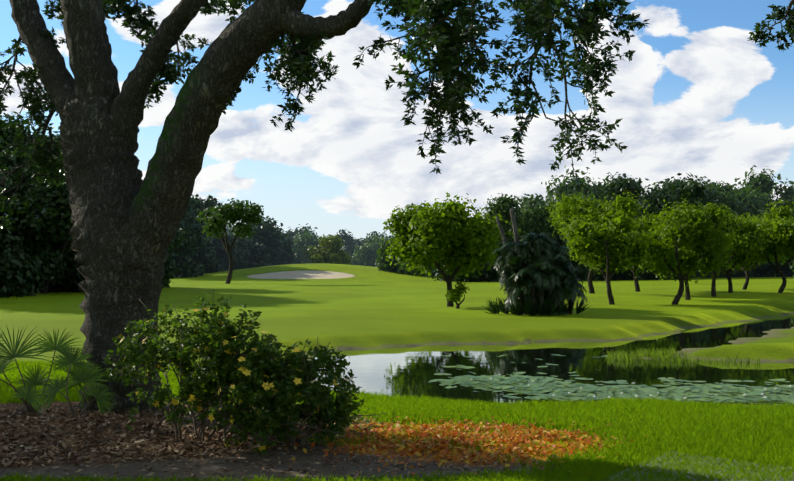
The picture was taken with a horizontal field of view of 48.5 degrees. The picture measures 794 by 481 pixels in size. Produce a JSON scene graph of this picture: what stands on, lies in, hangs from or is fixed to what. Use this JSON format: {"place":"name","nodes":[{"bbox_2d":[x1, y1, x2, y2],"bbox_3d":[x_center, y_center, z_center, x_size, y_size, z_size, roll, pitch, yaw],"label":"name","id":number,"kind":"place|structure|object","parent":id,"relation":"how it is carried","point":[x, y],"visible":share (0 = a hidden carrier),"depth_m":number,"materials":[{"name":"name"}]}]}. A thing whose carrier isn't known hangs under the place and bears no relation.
{"place":"outdoors","nodes":[
{"label":"outdoors","id":0,"kind":"place"},
{"bbox_2d":[0,263,793,480],"bbox_3d":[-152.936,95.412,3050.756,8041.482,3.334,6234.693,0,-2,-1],"label":"ground","id":1,"kind":"structure","parent":0,"point":[343,306],"depth_m":28.65,"materials":[{"name":"green plant"}]},
{"bbox_2d":[0,133,39,296],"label":"tree","id":2,"kind":"object","parent":1,"relation":"on","point":[5,160],"visible":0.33,"depth_m":49.56,"materials":[{"name":"green plant"}]},
{"bbox_2d":[0,110,71,297],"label":"tree","id":3,"kind":"object","parent":1,"relation":"on","point":[11,290],"visible":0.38,"depth_m":50.19,"materials":[{"name":"green plant"}]},
{"bbox_2d":[2,126,85,292],"bbox_3d":[-21.502,-1.497,54.170,10.222,10.934,9.536,2,-2,-42],"label":"tree","id":4,"kind":"object","parent":1,"relation":"on","point":[53,256],"visible":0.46,"depth_m":51.77,"materials":[{"name":"green plant"}]},
{"bbox_2d":[0,325,102,414],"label":"palmetto","id":5,"kind":"object","parent":1,"relation":"on","point":[28,392],"visible":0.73,"depth_m":10.25,"materials":[{"name":"green plant"}]},
{"bbox_2d":[38,345,116,418],"bbox_3d":[-3.661,1.620,10.104,0.940,0.856,0.399,0,-2,-1],"label":"palmetto","id":6,"kind":"object","parent":1,"relation":"on","point":[90,377],"visible":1,"depth_m":10.08,"materials":[{"name":"green plant"}]},
{"bbox_2d":[161,230,184,287],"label":"tree","id":7,"kind":"object","parent":1,"relation":"on","point":[168,276],"visible":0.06,"depth_m":66.17,"materials":[{"name":"green plant"}]},
{"bbox_2d":[169,201,208,277],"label":"tree","id":8,"kind":"object","parent":1,"relation":"on","point":[190,227],"visible":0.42,"depth_m":114.82,"materials":[{"name":"green plant"}]},
{"bbox_2d":[102,289,283,441],"bbox_3d":[-1.996,1.285,8.993,2.009,1.549,1.876,0,-2,-1],"label":"shrub","id":9,"kind":"object","parent":1,"relation":"on","point":[187,343],"visible":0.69,"depth_m":8.77,"materials":[{"name":"green plant"}]},
{"bbox_2d":[188,194,225,273],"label":"tree","id":10,"kind":"object","parent":1,"relation":"on","point":[210,262],"visible":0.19,"depth_m":125.72,"materials":[{"name":"green plant"}]},
{"bbox_2d":[197,222,238,270],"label":"tree","id":11,"kind":"object","parent":1,"relation":"on","point":[218,247],"visible":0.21,"depth_m":145.65,"materials":[{"name":"green plant"}]},
{"bbox_2d":[195,198,263,283],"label":"tall tree","id":12,"kind":"object","parent":1,"relation":"on","point":[217,219],"visible":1,"depth_m":85.71,"materials":[{"name":"green plant"}]},
{"bbox_2d":[219,237,272,270],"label":"tree","id":13,"kind":"object","parent":1,"relation":"on","point":[247,252],"visible":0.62,"depth_m":147.36,"materials":[{"name":"green plant"}]},
{"bbox_2d":[228,215,287,265],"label":"tree","id":14,"kind":"object","parent":1,"relation":"on","point":[268,235],"visible":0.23,"depth_m":157.36,"materials":[{"name":"green plant"}]},
{"bbox_2d":[178,328,362,456],"bbox_3d":[-1.318,1.465,8.682,1.372,1.210,1.508,1,-2,-36],"label":"shrub","id":15,"kind":"object","parent":1,"relation":"on","point":[260,353],"visible":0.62,"depth_m":8.51,"materials":[{"name":"green plant"}]},
{"bbox_2d":[192,338,386,449],"bbox_3d":[-1.041,1.501,8.746,1.874,1.156,1.280,0,-2,-1],"label":"shrub","id":16,"kind":"object","parent":1,"relation":"on","point":[328,413],"visible":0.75,"depth_m":8.51,"materials":[{"name":"green plant"}]},
{"bbox_2d":[277,231,301,264],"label":"tree","id":17,"kind":"object","parent":1,"relation":"on","point":[288,255],"visible":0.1,"depth_m":166.77,"materials":[{"name":"green plant"}]},
{"bbox_2d":[283,223,317,238],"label":"tree","id":18,"kind":"object","parent":1,"relation":"on","point":[294,233],"visible":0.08,"depth_m":259.85,"materials":[{"name":"green plant"}]},
{"bbox_2d":[291,230,322,263],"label":"tree","id":19,"kind":"object","parent":1,"relation":"on","point":[302,242],"visible":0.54,"depth_m":215.24,"materials":[{"name":"green plant"}]},
{"bbox_2d":[302,234,354,264],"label":"round tree","id":20,"kind":"object","parent":1,"relation":"on","point":[329,252],"visible":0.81,"depth_m":148.96,"materials":[{"name":"green plant"}]},
{"bbox_2d":[0,407,672,480],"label":"ground litter","id":21,"kind":"object","parent":1,"relation":"on","point":[514,438],"visible":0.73,"depth_m":8.79,"materials":[{"name":"brown plant"}]},
{"bbox_2d":[334,229,367,262],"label":"tree","id":22,"kind":"object","parent":1,"relation":"on","point":[347,237],"visible":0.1,"depth_m":238.35,"materials":[{"name":"green plant"}]},
{"bbox_2d":[343,231,389,249],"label":"tree","id":23,"kind":"object","parent":1,"relation":"on","point":[374,233],"visible":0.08,"depth_m":257.90,"materials":[{"name":"green plant"}]},
{"bbox_2d":[348,234,387,266],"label":"tree","id":24,"kind":"object","parent":1,"relation":"on","point":[366,254],"visible":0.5,"depth_m":216.27,"materials":[{"name":"green plant"}]},
{"bbox_2d":[0,0,793,411],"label":"live oak","id":25,"kind":"object","parent":1,"relation":"on","point":[126,218],"visible":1,"depth_m":10.41,"materials":[{"name":"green plant"}]},
{"bbox_2d":[0,359,793,480],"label":"grass","id":26,"kind":"structure","parent":1,"relation":"on","point":[683,426],"depth_m":9.41,"materials":[{"name":"green plant"}]},
{"bbox_2d":[374,234,442,275],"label":"tree","id":27,"kind":"object","parent":1,"relation":"on","point":[382,264],"visible":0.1,"depth_m":121.44,"materials":[{"name":"green plant"}]},
{"bbox_2d":[381,192,510,306],"bbox_3d":[2.334,0.616,39.712,5.564,5.328,4.927,1,-2,-27],"label":"tree","id":28,"kind":"object","parent":1,"relation":"on","point":[457,236],"visible":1,"depth_m":38.84,"materials":[{"name":"green plant"}]},
{"bbox_2d":[445,281,469,308],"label":"sapling","id":29,"kind":"object","parent":1,"relation":"on","point":[453,295],"visible":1,"depth_m":38.03,"materials":[{"name":"green plant"}]},
{"bbox_2d":[432,217,518,281],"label":"tree","id":30,"kind":"object","parent":1,"relation":"on","point":[491,274],"visible":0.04,"depth_m":102.35,"materials":[{"name":"green plant"}]},
{"bbox_2d":[479,193,565,249],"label":"dark tree","id":31,"kind":"object","parent":1,"relation":"on","point":[536,219],"visible":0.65,"depth_m":105.04,"materials":[{"name":"green plant"}]},
{"bbox_2d":[481,209,589,315],"bbox_3d":[5.353,0.902,33.877,3.666,4.317,3.714,2,-2,-45],"label":"palm clump","id":32,"kind":"object","parent":1,"relation":"on","point":[543,284],"visible":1,"depth_m":33.29,"materials":[{"name":"green plant"}]},
{"bbox_2d":[510,200,564,266],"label":"tree","id":33,"kind":"object","parent":1,"relation":"on","point":[522,211],"depth_m":114.33,"materials":[{"name":"green plant"}]},
{"bbox_2d":[516,193,604,210],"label":"tree","id":34,"kind":"object","parent":1,"relation":"on","point":[526,200],"depth_m":123.07,"materials":[{"name":"green plant"}]},
{"bbox_2d":[551,228,627,280],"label":"tree","id":35,"kind":"object","parent":1,"relation":"on","point":[581,272],"visible":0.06,"depth_m":101.44,"materials":[{"name":"green plant"}]},
{"bbox_2d":[541,165,648,203],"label":"tree","id":36,"kind":"object","parent":1,"relation":"on","point":[570,187],"visible":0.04,"depth_m":131.16,"materials":[{"name":"green plant"}]},
{"bbox_2d":[545,188,649,293],"bbox_3d":[12.072,0.207,54.094,6.330,6.713,6.871,0,-2,-1],"label":"tree","id":37,"kind":"object","parent":1,"relation":"on","point":[566,209],"visible":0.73,"depth_m":52.75,"materials":[{"name":"green plant"}]},
{"bbox_2d":[554,207,661,304],"bbox_3d":[9.731,0.890,41.529,4.484,4.851,4.770,0,-2,-1],"label":"tree","id":38,"kind":"object","parent":1,"relation":"on","point":[604,251],"visible":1,"depth_m":40.82,"materials":[{"name":"green plant"}]},
{"bbox_2d":[628,211,661,291],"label":"tree","id":39,"kind":"object","parent":1,"relation":"on","point":[645,224],"visible":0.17,"depth_m":55.49,"materials":[{"name":"green plant"}]},
{"bbox_2d":[618,266,675,279],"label":"tree","id":40,"kind":"object","parent":1,"relation":"on","point":[625,277],"depth_m":101.11,"materials":[{"name":"green plant"}]},
{"bbox_2d":[592,172,722,279],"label":"tree","id":41,"kind":"object","parent":1,"relation":"on","point":[676,190],"visible":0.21,"depth_m":102.70,"materials":[{"name":"green plant"}]},
{"bbox_2d":[635,246,720,299],"bbox_3d":[14.032,1.054,45.347,4.198,4.612,5.069,0,-2,-1],"label":"tree","id":42,"kind":"object","parent":1,"relation":"on","point":[665,275],"visible":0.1,"depth_m":45.44,"materials":[{"name":"green plant"}]},
{"bbox_2d":[602,346,759,363],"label":"reeds","id":43,"kind":"object","parent":1,"relation":"on","point":[667,355],"visible":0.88,"depth_m":20.06,"materials":[{"name":"green plant"}]},
{"bbox_2d":[633,197,739,304],"bbox_3d":[13.512,0.551,41.903,4.979,5.544,4.456,0,-2,-1],"label":"tree","id":44,"kind":"object","parent":1,"relation":"on","point":[682,228],"visible":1,"depth_m":40.95,"materials":[{"name":"green plant"}]},
{"bbox_2d":[651,176,750,277],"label":"tree","id":45,"kind":"object","parent":1,"relation":"on","point":[726,200],"visible":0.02,"depth_m":113.05,"materials":[{"name":"green plant"}]},
{"bbox_2d":[691,204,744,277],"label":"tree","id":46,"kind":"object","parent":1,"relation":"on","point":[698,274],"depth_m":111.52,"materials":[{"name":"green plant"}]},
{"bbox_2d":[686,178,770,219],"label":"tree","id":47,"kind":"object","parent":1,"relation":"on","point":[753,203],"visible":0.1,"depth_m":122.67,"materials":[{"name":"green plant"}]},
{"bbox_2d":[720,218,763,292],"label":"tree","id":48,"kind":"object","parent":1,"relation":"on","point":[740,260],"visible":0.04,"depth_m":53.88,"materials":[{"name":"green plant"}]},
{"bbox_2d":[710,208,774,296],"bbox_3d":[17.543,0.826,48.977,6.008,5.198,5.452,0,-2,-1],"label":"tree","id":49,"kind":"object","parent":1,"relation":"on","point":[745,233],"visible":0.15,"depth_m":47.91,"materials":[{"name":"green plant"}]},
{"bbox_2d":[730,213,789,289],"bbox_3d":[23.832,0.825,58.629,5.625,5.519,5.129,-2,-2,43],"label":"tree","id":50,"kind":"object","parent":1,"relation":"on","point":[746,283],"depth_m":58.84,"materials":[{"name":"green plant"}]},
{"bbox_2d":[733,165,793,274],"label":"tree","id":51,"kind":"object","parent":1,"relation":"on","point":[765,182],"visible":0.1,"depth_m":132.86,"materials":[{"name":"green plant"}]},
{"bbox_2d":[735,187,793,276],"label":"tree","id":52,"kind":"object","parent":1,"relation":"on","point":[765,270],"visible":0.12,"depth_m":104.75,"materials":[{"name":"green plant"}]},
{"bbox_2d":[736,200,793,292],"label":"tree","id":53,"kind":"object","parent":1,"relation":"on","point":[780,221],"visible":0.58,"depth_m":52.44,"materials":[{"name":"green plant"}]},
{"bbox_2d":[789,211,793,277],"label":"tree","id":54,"kind":"object","parent":1,"relation":"on","point":[793,259],"visible":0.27,"depth_m":70.49,"materials":[{"name":"green plant"}]},
{"bbox_2d":[0,0,793,249],"label":"sky","id":55,"kind":"structure","parent":0,"point":[695,96],"materials":[{"name":"white"}]},
{"bbox_2d":[313,314,793,406],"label":"pond water","id":56,"kind":"structure","parent":0,"point":[408,371],"depth_m":18.94,"materials":[{"name":"liquid"}]},
{"bbox_2d":[429,354,793,404],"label":"lily pads","id":57,"kind":"object","parent":56,"relation":"on","point":[539,386],"visible":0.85,"depth_m":15.09,"materials":[{"name":"green plant"}]},
{"bbox_2d":[601,451,793,480],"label":"grass","id":58,"kind":"structure","parent":0,"point":[711,458],"depth_m":7.61,"materials":[{"name":"plant"}]}
]}

